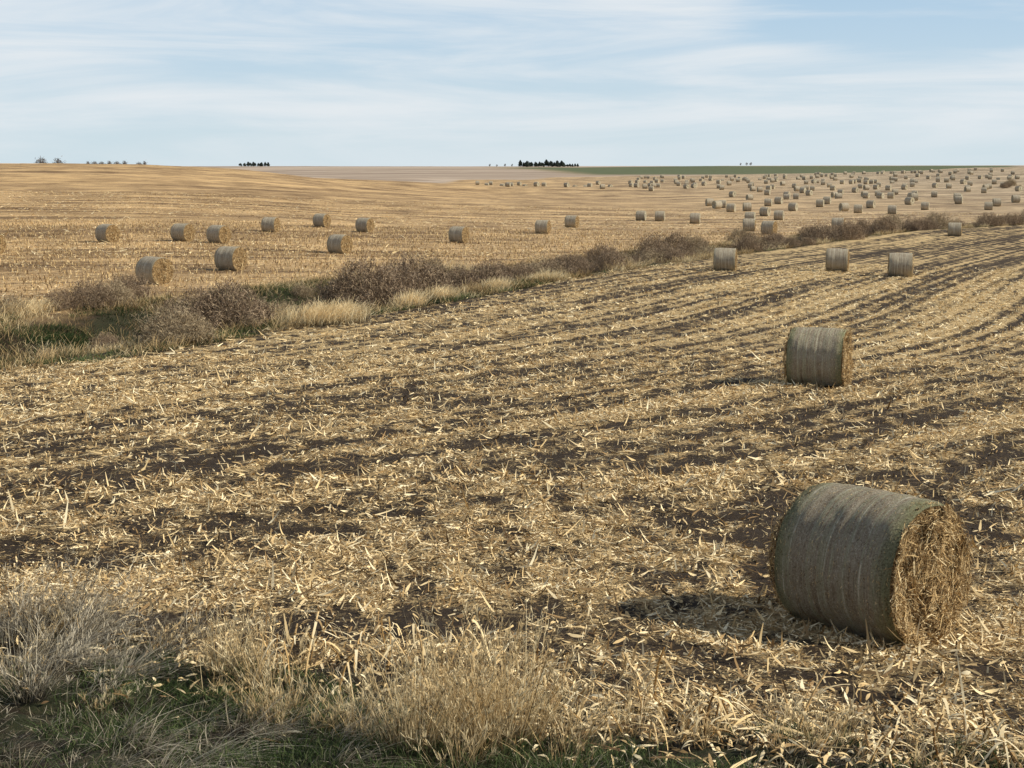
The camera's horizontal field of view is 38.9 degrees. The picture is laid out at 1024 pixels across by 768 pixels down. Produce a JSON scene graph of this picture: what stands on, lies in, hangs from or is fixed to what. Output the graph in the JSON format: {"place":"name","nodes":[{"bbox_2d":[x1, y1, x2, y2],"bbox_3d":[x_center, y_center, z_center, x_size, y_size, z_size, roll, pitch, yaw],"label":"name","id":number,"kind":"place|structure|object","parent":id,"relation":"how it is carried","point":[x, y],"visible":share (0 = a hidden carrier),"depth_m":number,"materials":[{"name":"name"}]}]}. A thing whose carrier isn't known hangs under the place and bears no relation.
{"place":"outdoors","nodes":[
{"label":"outdoors","id":0,"kind":"place"},
{"bbox_2d":[0,163,1023,767],"bbox_3d":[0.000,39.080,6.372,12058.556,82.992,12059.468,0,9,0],"label":"ground","id":1,"kind":"structure","parent":0,"point":[936,249],"depth_m":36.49,"materials":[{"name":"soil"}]},
{"bbox_2d":[0,234,7,253],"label":"round bale","id":2,"kind":"object","parent":1,"relation":"on","point":[2,244],"visible":1,"depth_m":117.80,"materials":[{"name":"plant"}]},
{"bbox_2d":[0,290,32,315],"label":"bush","id":3,"kind":"object","parent":1,"relation":"on","point":[9,300],"visible":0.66,"depth_m":69.97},
{"bbox_2d":[31,346,60,358],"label":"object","id":4,"kind":"object","parent":1,"relation":"on","point":[45,350],"visible":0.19,"depth_m":60.83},
{"bbox_2d":[43,286,84,310],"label":"bush","id":5,"kind":"object","parent":1,"relation":"on","point":[65,303],"visible":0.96,"depth_m":72.97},
{"bbox_2d":[63,277,121,309],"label":"bush","id":6,"kind":"object","parent":1,"relation":"on","point":[82,293],"visible":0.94,"depth_m":73.82,"materials":[{"name":"plant"}]},
{"bbox_2d":[85,332,126,349],"bbox_3d":[-16.086,-1.609,57.361,1.713,0.971,1.474,-6,10,-34],"label":"bush","id":7,"kind":"object","parent":1,"relation":"on","point":[110,338],"visible":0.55,"depth_m":57.23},
{"bbox_2d":[95,224,119,241],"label":"round bale","id":8,"kind":"object","parent":1,"relation":"on","point":[108,232],"visible":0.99,"depth_m":134.53,"materials":[{"name":"plant"}]},
{"bbox_2d":[80,274,138,307],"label":"bush","id":9,"kind":"object","parent":1,"relation":"on","point":[125,294],"visible":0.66,"depth_m":74.94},
{"bbox_2d":[106,272,163,299],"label":"bush","id":10,"kind":"object","parent":1,"relation":"on","point":[127,280],"visible":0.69,"depth_m":78.87,"materials":[{"name":"plant"}]},
{"bbox_2d":[135,256,174,284],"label":"round bale","id":11,"kind":"object","parent":1,"relation":"on","point":[158,270],"visible":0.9,"depth_m":88.42,"materials":[{"name":"plant"}]},
{"bbox_2d":[129,297,222,347],"bbox_3d":[-13.015,-2.404,56.230,3.646,2.321,3.070,-2,9,-11],"label":"bush","id":12,"kind":"object","parent":1,"relation":"on","point":[197,331],"visible":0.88,"depth_m":55.99,"materials":[{"name":"plant"}]},
{"bbox_2d":[170,223,194,240],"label":"round bale","id":13,"kind":"object","parent":1,"relation":"on","point":[182,231],"visible":0.96,"depth_m":137.53,"materials":[{"name":"plant"}]},
{"bbox_2d":[171,313,215,340],"bbox_3d":[-12.715,-2.220,57.745,1.838,1.423,1.950,3,9,21],"label":"bush","id":14,"kind":"object","parent":1,"relation":"on","point":[199,326],"visible":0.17,"depth_m":57.78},
{"bbox_2d":[155,277,261,339],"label":"bush","id":15,"kind":"object","parent":1,"relation":"on","point":[224,317],"visible":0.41,"depth_m":65.79,"materials":[{"name":"plant"}]},
{"bbox_2d":[206,225,231,242],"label":"round bale","id":16,"kind":"object","parent":1,"relation":"on","point":[218,233],"visible":1,"depth_m":135.46,"materials":[{"name":"plant"}]},
{"bbox_2d":[174,275,285,330],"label":"bush","id":17,"kind":"object","parent":1,"relation":"on","point":[255,307],"visible":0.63,"depth_m":66.51,"materials":[{"name":"plant"}]},
{"bbox_2d":[214,246,246,270],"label":"round bale","id":18,"kind":"object","parent":1,"relation":"on","point":[234,258],"visible":1,"depth_m":101.74,"materials":[{"name":"plant"}]},
{"bbox_2d":[235,312,261,327],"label":"bush","id":19,"kind":"object","parent":1,"relation":"on","point":[253,320],"visible":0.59,"depth_m":65.93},
{"bbox_2d":[226,298,288,321],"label":"bush","id":20,"kind":"object","parent":1,"relation":"on","point":[266,310],"visible":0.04,"depth_m":70.47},
{"bbox_2d":[260,217,280,231],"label":"round bale","id":21,"kind":"object","parent":1,"relation":"on","point":[269,224],"visible":0.98,"depth_m":162.82,"materials":[{"name":"plant"}]},
{"bbox_2d":[265,294,299,316],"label":"bush","id":22,"kind":"object","parent":1,"relation":"on","point":[289,305],"visible":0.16,"depth_m":79.28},
{"bbox_2d":[287,281,315,297],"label":"bush","id":23,"kind":"object","parent":1,"relation":"on","point":[303,287],"visible":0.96,"depth_m":84.53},
{"bbox_2d":[313,213,330,226],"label":"round bale","id":24,"kind":"object","parent":1,"relation":"on","point":[321,220],"visible":0.98,"depth_m":180.22,"materials":[{"name":"plant"}]},
{"bbox_2d":[327,234,352,253],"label":"round bale","id":25,"kind":"object","parent":1,"relation":"on","point":[339,243],"visible":0.98,"depth_m":127.08,"materials":[{"name":"plant"}]},
{"bbox_2d":[314,277,379,305],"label":"bush","id":26,"kind":"object","parent":1,"relation":"on","point":[343,296],"visible":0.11,"depth_m":76.76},
{"bbox_2d":[310,253,414,307],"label":"bush","id":27,"kind":"object","parent":1,"relation":"on","point":[336,291],"visible":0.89,"depth_m":74.63,"materials":[{"name":"plant"}]},
{"bbox_2d":[355,218,373,231],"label":"round bale","id":28,"kind":"object","parent":1,"relation":"on","point":[364,224],"visible":0.99,"depth_m":170.72,"materials":[{"name":"plant"}]},
{"bbox_2d":[356,263,425,301],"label":"bush","id":29,"kind":"object","parent":1,"relation":"on","point":[411,277],"visible":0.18,"depth_m":79.78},
{"bbox_2d":[368,252,464,293],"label":"bush","id":30,"kind":"object","parent":1,"relation":"on","point":[414,269],"visible":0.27,"depth_m":84.48,"materials":[{"name":"plant"}]},
{"bbox_2d":[408,252,449,277],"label":"bush","id":31,"kind":"object","parent":1,"relation":"on","point":[435,261],"visible":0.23,"depth_m":100.42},
{"bbox_2d":[409,260,467,290],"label":"bush","id":32,"kind":"object","parent":1,"relation":"on","point":[445,273],"visible":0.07,"depth_m":89.90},
{"bbox_2d":[448,226,469,242],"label":"round bale","id":33,"kind":"object","parent":1,"relation":"on","point":[460,234],"visible":0.99,"depth_m":150.48,"materials":[{"name":"plant"}]},
{"bbox_2d":[440,262,486,288],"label":"bush","id":34,"kind":"object","parent":1,"relation":"on","point":[468,277],"visible":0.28,"depth_m":94.85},
{"bbox_2d":[455,257,514,284],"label":"bush","id":35,"kind":"object","parent":1,"relation":"on","point":[486,271],"visible":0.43,"depth_m":99.50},
{"bbox_2d":[470,259,504,282],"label":"bush","id":36,"kind":"object","parent":1,"relation":"on","point":[489,272],"visible":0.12,"depth_m":101.27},
{"bbox_2d":[0,224,1010,368],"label":"green ditch grass","id":37,"kind":"structure","parent":1,"relation":"on","point":[64,334],"depth_m":66.59,"materials":[{"name":"plant"}]},
{"bbox_2d":[0,221,1022,373],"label":"ditch grass","id":38,"kind":"structure","parent":1,"relation":"on","point":[322,315],"depth_m":69.59,"materials":[{"name":"plant"}]},
{"bbox_2d":[0,577,1023,767],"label":"dry grass","id":39,"kind":"structure","parent":1,"relation":"on","point":[480,727],"depth_m":12.06,"materials":[{"name":"plant"}]},
{"bbox_2d":[0,582,1023,767],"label":"corn stubble","id":40,"kind":"object","parent":1,"relation":"on","point":[966,719],"visible":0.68,"depth_m":12.90,"materials":[{"name":"plant"}]},
{"bbox_2d":[0,546,1023,767],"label":"grey grass","id":41,"kind":"structure","parent":1,"relation":"on","point":[81,646],"depth_m":14.47,"materials":[{"name":"plant"}]},
{"bbox_2d":[0,638,1023,767],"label":"green grass","id":42,"kind":"structure","parent":1,"relation":"on","point":[500,762],"depth_m":12.36,"materials":[{"name":"plant"}]},
{"bbox_2d":[499,265,526,277],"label":"bush","id":43,"kind":"object","parent":1,"relation":"on","point":[510,268],"visible":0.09,"depth_m":104.76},
{"bbox_2d":[504,261,543,279],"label":"bush","id":44,"kind":"object","parent":1,"relation":"on","point":[523,270],"visible":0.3,"depth_m":101.83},
{"bbox_2d":[521,257,559,275],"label":"bush","id":45,"kind":"object","parent":1,"relation":"on","point":[540,268],"visible":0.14,"depth_m":106.67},
{"bbox_2d":[534,220,550,233],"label":"round bale","id":46,"kind":"object","parent":1,"relation":"on","point":[543,226],"visible":0.98,"depth_m":179.65,"materials":[{"name":"plant"}]},
{"bbox_2d":[532,255,583,274],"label":"bush","id":47,"kind":"object","parent":1,"relation":"on","point":[546,266],"visible":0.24,"depth_m":111.75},
{"bbox_2d":[545,262,571,275],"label":"bush","id":48,"kind":"object","parent":1,"relation":"on","point":[559,269],"visible":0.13,"depth_m":110.60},
{"bbox_2d":[546,252,590,271],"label":"bush","id":49,"kind":"object","parent":1,"relation":"on","point":[564,257],"visible":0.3,"depth_m":117.60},
{"bbox_2d":[564,215,579,227],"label":"round bale","id":50,"kind":"object","parent":1,"relation":"on","point":[572,221],"visible":0.98,"depth_m":199.93,"materials":[{"name":"plant"}]},
{"bbox_2d":[560,252,593,274],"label":"bush","id":51,"kind":"object","parent":1,"relation":"on","point":[580,263],"visible":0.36,"depth_m":116.54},
{"bbox_2d":[584,243,620,264],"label":"bush","id":52,"kind":"object","parent":1,"relation":"on","point":[590,257],"visible":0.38,"depth_m":123.37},
{"bbox_2d":[591,242,626,271],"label":"bush","id":53,"kind":"object","parent":1,"relation":"on","point":[608,255],"visible":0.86,"depth_m":112.23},
{"bbox_2d":[612,253,642,266],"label":"bush","id":54,"kind":"object","parent":1,"relation":"on","point":[632,259],"visible":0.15,"depth_m":122.35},
{"bbox_2d":[619,250,647,264],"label":"bush","id":55,"kind":"object","parent":1,"relation":"on","point":[635,259],"visible":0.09,"depth_m":125.15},
{"bbox_2d":[636,211,646,220],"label":"round bale","id":56,"kind":"object","parent":1,"relation":"on","point":[641,215],"visible":1,"depth_m":248.77},
{"bbox_2d":[633,246,659,258],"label":"bush","id":57,"kind":"object","parent":1,"relation":"on","point":[643,252],"visible":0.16,"depth_m":132.48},
{"bbox_2d":[631,233,672,255],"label":"bush","id":58,"kind":"object","parent":1,"relation":"on","point":[651,241],"visible":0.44,"depth_m":135.30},
{"bbox_2d":[635,245,668,263],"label":"bush","id":59,"kind":"object","parent":1,"relation":"on","point":[658,260],"visible":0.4,"depth_m":127.14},
{"bbox_2d":[655,211,664,220],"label":"round bale","id":60,"kind":"object","parent":1,"relation":"on","point":[659,215],"visible":0.98,"depth_m":247.03},
{"bbox_2d":[648,244,677,262],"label":"bush","id":61,"kind":"object","parent":1,"relation":"on","point":[664,249],"visible":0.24,"depth_m":128.51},
{"bbox_2d":[660,248,689,262],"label":"bush","id":62,"kind":"object","parent":1,"relation":"on","point":[672,255],"visible":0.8,"depth_m":123.41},
{"bbox_2d":[658,230,699,255],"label":"bush","id":63,"kind":"object","parent":1,"relation":"on","point":[680,241],"visible":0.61,"depth_m":139.97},
{"bbox_2d":[665,247,699,259],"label":"bush","id":64,"kind":"object","parent":1,"relation":"on","point":[688,254],"visible":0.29,"depth_m":127.02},
{"bbox_2d":[677,232,707,252],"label":"bush","id":65,"kind":"object","parent":1,"relation":"on","point":[692,240],"visible":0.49,"depth_m":145.26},
{"bbox_2d":[690,213,700,223],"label":"round bale","id":66,"kind":"object","parent":1,"relation":"on","point":[695,218],"visible":1,"depth_m":232.72},
{"bbox_2d":[692,241,713,255],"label":"bush","id":67,"kind":"object","parent":1,"relation":"on","point":[707,249],"visible":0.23,"depth_m":137.09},
{"bbox_2d":[705,198,713,205],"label":"round bale","id":68,"kind":"object","parent":1,"relation":"on","point":[708,201],"visible":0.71,"depth_m":330.26},
{"bbox_2d":[712,201,721,208],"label":"round bale","id":69,"kind":"object","parent":1,"relation":"on","point":[716,204],"visible":1,"depth_m":306.63},
{"bbox_2d":[712,248,737,270],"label":"round bale","id":70,"kind":"object","parent":1,"relation":"on","point":[724,259],"visible":1,"depth_m":107.27,"materials":[{"name":"plant"}]},
{"bbox_2d":[726,203,735,211],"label":"round bale","id":71,"kind":"object","parent":1,"relation":"on","point":[730,207],"visible":0.99,"depth_m":286.58},
{"bbox_2d":[722,226,755,242],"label":"bush","id":72,"kind":"object","parent":1,"relation":"on","point":[733,233],"visible":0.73,"depth_m":161.48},
{"bbox_2d":[743,203,751,210],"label":"round bale","id":73,"kind":"object","parent":1,"relation":"on","point":[747,206],"visible":0.99,"depth_m":291.21},
{"bbox_2d":[730,236,765,252],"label":"bush","id":74,"kind":"object","parent":1,"relation":"on","point":[754,244],"visible":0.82,"depth_m":140.30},
{"bbox_2d":[742,218,755,230],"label":"round bale","id":75,"kind":"object","parent":1,"relation":"on","point":[748,223],"visible":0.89,"depth_m":193.25,"materials":[{"name":"plant"}]},
{"bbox_2d":[745,212,755,218],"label":"round bale","id":76,"kind":"object","parent":1,"relation":"on","point":[751,215],"visible":0.72,"depth_m":240.25},
{"bbox_2d":[746,235,770,250],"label":"bush","id":77,"kind":"object","parent":1,"relation":"on","point":[759,239],"visible":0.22,"depth_m":157.79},
{"bbox_2d":[759,207,770,215],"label":"round bale","id":78,"kind":"object","parent":1,"relation":"on","point":[764,211],"visible":0.99,"depth_m":270.41},
{"bbox_2d":[764,199,771,205],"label":"round bale","id":79,"kind":"object","parent":1,"relation":"on","point":[767,202],"visible":1,"depth_m":323.42},
{"bbox_2d":[760,221,777,233],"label":"round bale","id":80,"kind":"object","parent":1,"relation":"on","point":[767,226],"visible":0.87,"depth_m":182.69,"materials":[{"name":"plant"}]},
{"bbox_2d":[755,231,785,242],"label":"bush","id":81,"kind":"object","parent":1,"relation":"on","point":[768,235],"visible":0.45,"depth_m":164.55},
{"bbox_2d":[759,235,785,247],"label":"bush","id":82,"kind":"object","parent":1,"relation":"on","point":[774,239],"visible":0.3,"depth_m":162.40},
{"bbox_2d":[774,197,782,203],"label":"round bale","id":83,"kind":"object","parent":1,"relation":"on","point":[778,200],"visible":1,"depth_m":334.25},
{"bbox_2d":[774,210,784,219],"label":"round bale","id":84,"kind":"object","parent":1,"relation":"on","point":[779,214],"visible":0.95,"depth_m":251.56},
{"bbox_2d":[779,236,800,247],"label":"bush","id":85,"kind":"object","parent":1,"relation":"on","point":[792,241],"visible":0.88,"depth_m":152.69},
{"bbox_2d":[788,203,797,210],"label":"round bale","id":86,"kind":"object","parent":1,"relation":"on","point":[792,206],"visible":0.98,"depth_m":294.21},
{"bbox_2d":[799,236,817,244],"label":"bush","id":87,"kind":"object","parent":1,"relation":"on","point":[810,242],"visible":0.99,"depth_m":156.78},
{"bbox_2d":[795,223,837,238],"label":"bush","id":88,"kind":"object","parent":1,"relation":"on","point":[815,228],"visible":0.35,"depth_m":177.46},
{"bbox_2d":[780,326,855,386],"bbox_3d":[9.036,-0.776,42.681,2.048,1.791,1.796,3,9,22],"label":"round bale","id":89,"kind":"object","parent":1,"relation":"on","point":[820,356],"visible":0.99,"depth_m":42.04,"materials":[{"name":"plant"}]},
{"bbox_2d":[805,226,832,240],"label":"bush","id":90,"kind":"object","parent":1,"relation":"on","point":[822,231],"visible":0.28,"depth_m":175.12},
{"bbox_2d":[816,199,823,206],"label":"round bale","id":91,"kind":"object","parent":1,"relation":"on","point":[819,202],"visible":1,"depth_m":317.46},
{"bbox_2d":[825,248,849,270],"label":"round bale","id":92,"kind":"object","parent":1,"relation":"on","point":[836,259],"visible":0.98,"depth_m":107.44,"materials":[{"name":"plant"}]},
{"bbox_2d":[831,218,844,229],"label":"round bale","id":93,"kind":"object","parent":1,"relation":"on","point":[834,221],"visible":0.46,"depth_m":196.28,"materials":[{"name":"plant"}]},
{"bbox_2d":[839,203,848,210],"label":"round bale","id":94,"kind":"object","parent":1,"relation":"on","point":[843,206],"visible":0.98,"depth_m":297.72},
{"bbox_2d":[826,219,865,240],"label":"bush","id":95,"kind":"object","parent":1,"relation":"on","point":[858,233],"visible":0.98,"depth_m":169.60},
{"bbox_2d":[854,204,862,212],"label":"round bale","id":96,"kind":"object","parent":1,"relation":"on","point":[858,208],"visible":0.98,"depth_m":284.53},
{"bbox_2d":[856,219,871,230],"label":"bush","id":97,"kind":"object","parent":1,"relation":"on","point":[863,224],"visible":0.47,"depth_m":194.43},
{"bbox_2d":[866,200,875,207],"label":"round bale","id":98,"kind":"object","parent":1,"relation":"on","point":[870,203],"visible":1,"depth_m":311.95},
{"bbox_2d":[763,479,980,646],"bbox_3d":[4.304,2.153,17.398,1.796,1.791,2.048,-8,12,-42],"label":"round bale","id":99,"kind":"object","parent":1,"relation":"on","point":[852,557],"visible":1,"depth_m":16.84,"materials":[{"name":"plant"}]},
{"bbox_2d":[867,215,902,233],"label":"bush","id":100,"kind":"object","parent":1,"relation":"on","point":[875,226],"visible":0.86,"depth_m":188.05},
{"bbox_2d":[887,205,896,213],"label":"round bale","id":101,"kind":"object","parent":1,"relation":"on","point":[891,208],"visible":0.98,"depth_m":279.48},
{"bbox_2d":[881,211,905,227],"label":"bush","id":102,"kind":"object","parent":1,"relation":"on","point":[895,218],"visible":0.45,"depth_m":204.56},
{"bbox_2d":[886,253,913,276],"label":"round bale","id":103,"kind":"object","parent":1,"relation":"on","point":[900,264],"visible":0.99,"depth_m":101.46,"materials":[{"name":"plant"}]},
{"bbox_2d":[904,197,914,204],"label":"round bale","id":104,"kind":"object","parent":1,"relation":"on","point":[909,200],"visible":1,"depth_m":322.81},
{"bbox_2d":[898,220,925,231],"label":"bush","id":105,"kind":"object","parent":1,"relation":"on","point":[909,226],"visible":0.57,"depth_m":198.19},
{"bbox_2d":[899,216,933,231],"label":"bush","id":106,"kind":"object","parent":1,"relation":"on","point":[920,221],"visible":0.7,"depth_m":199.06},
{"bbox_2d":[921,202,929,209],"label":"round bale","id":107,"kind":"object","parent":1,"relation":"on","point":[924,205],"visible":0.98,"depth_m":302.40},
{"bbox_2d":[920,216,944,228],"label":"bush","id":108,"kind":"object","parent":1,"relation":"on","point":[937,226],"visible":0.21,"depth_m":202.55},
{"bbox_2d":[921,208,955,228],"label":"bush","id":109,"kind":"object","parent":1,"relation":"on","point":[944,222],"visible":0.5,"depth_m":212.22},
{"bbox_2d":[947,222,962,235],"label":"round bale","id":110,"kind":"object","parent":1,"relation":"on","point":[954,229],"visible":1,"depth_m":180.12,"materials":[{"name":"plant"}]},
{"bbox_2d":[955,196,962,203],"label":"round bale","id":111,"kind":"object","parent":1,"relation":"on","point":[958,199],"visible":1,"depth_m":321.24},
{"bbox_2d":[970,212,1005,226],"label":"bush","id":112,"kind":"object","parent":1,"relation":"on","point":[989,218],"visible":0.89,"depth_m":216.66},
{"bbox_2d":[984,202,992,209],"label":"round bale","id":113,"kind":"object","parent":1,"relation":"on","point":[988,205],"visible":1,"depth_m":298.77},
{"bbox_2d":[992,198,1000,205],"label":"round bale","id":114,"kind":"object","parent":1,"relation":"on","point":[996,201],"visible":0.81,"depth_m":310.06},
{"bbox_2d":[999,212,1023,224],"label":"bush","id":115,"kind":"object","parent":1,"relation":"on","point":[1016,220],"visible":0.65,"depth_m":224.21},
{"bbox_2d":[1011,195,1020,202],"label":"round bale","id":116,"kind":"object","parent":1,"relation":"on","point":[1015,198],"visible":1,"depth_m":320.65},
{"bbox_2d":[0,0,1023,165],"label":"sky","id":117,"kind":"structure","parent":0,"point":[155,82],"materials":[{"name":"blue"}]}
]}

